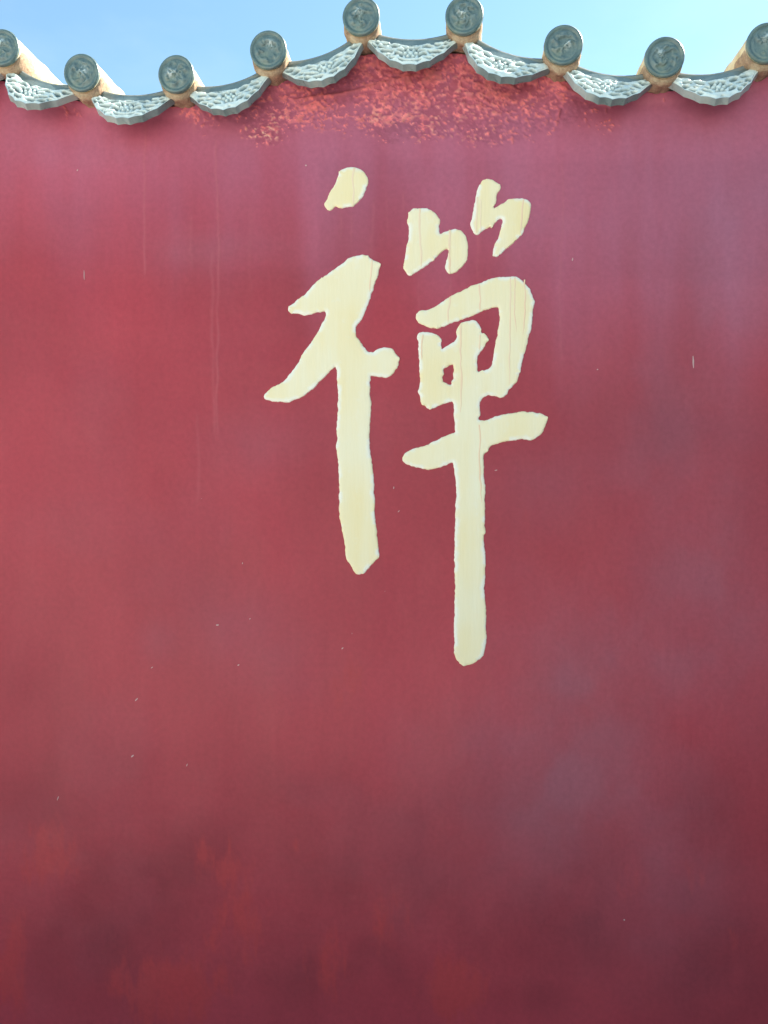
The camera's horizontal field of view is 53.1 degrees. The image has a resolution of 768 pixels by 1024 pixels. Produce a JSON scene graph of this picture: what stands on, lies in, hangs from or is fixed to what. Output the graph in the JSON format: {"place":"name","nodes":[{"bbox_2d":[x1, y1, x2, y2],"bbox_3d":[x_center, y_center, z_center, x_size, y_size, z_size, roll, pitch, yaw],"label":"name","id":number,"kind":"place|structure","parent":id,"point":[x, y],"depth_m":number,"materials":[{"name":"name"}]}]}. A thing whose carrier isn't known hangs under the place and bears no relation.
{"place":"outdoors","nodes":[
{"label":"outdoors","id":0,"kind":"place"},
{"bbox_2d":[0,0,767,1023],"bbox_3d":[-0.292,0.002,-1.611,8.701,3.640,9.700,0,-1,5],"label":"garden wall","id":1,"kind":"structure","parent":0,"point":[382,528],"depth_m":2.60,"materials":[{"name":"red paint"}]},
{"bbox_2d":[0,0,767,94],"label":"sky","id":2,"kind":"structure","parent":0,"point":[129,40],"materials":[{"name":"blue"}]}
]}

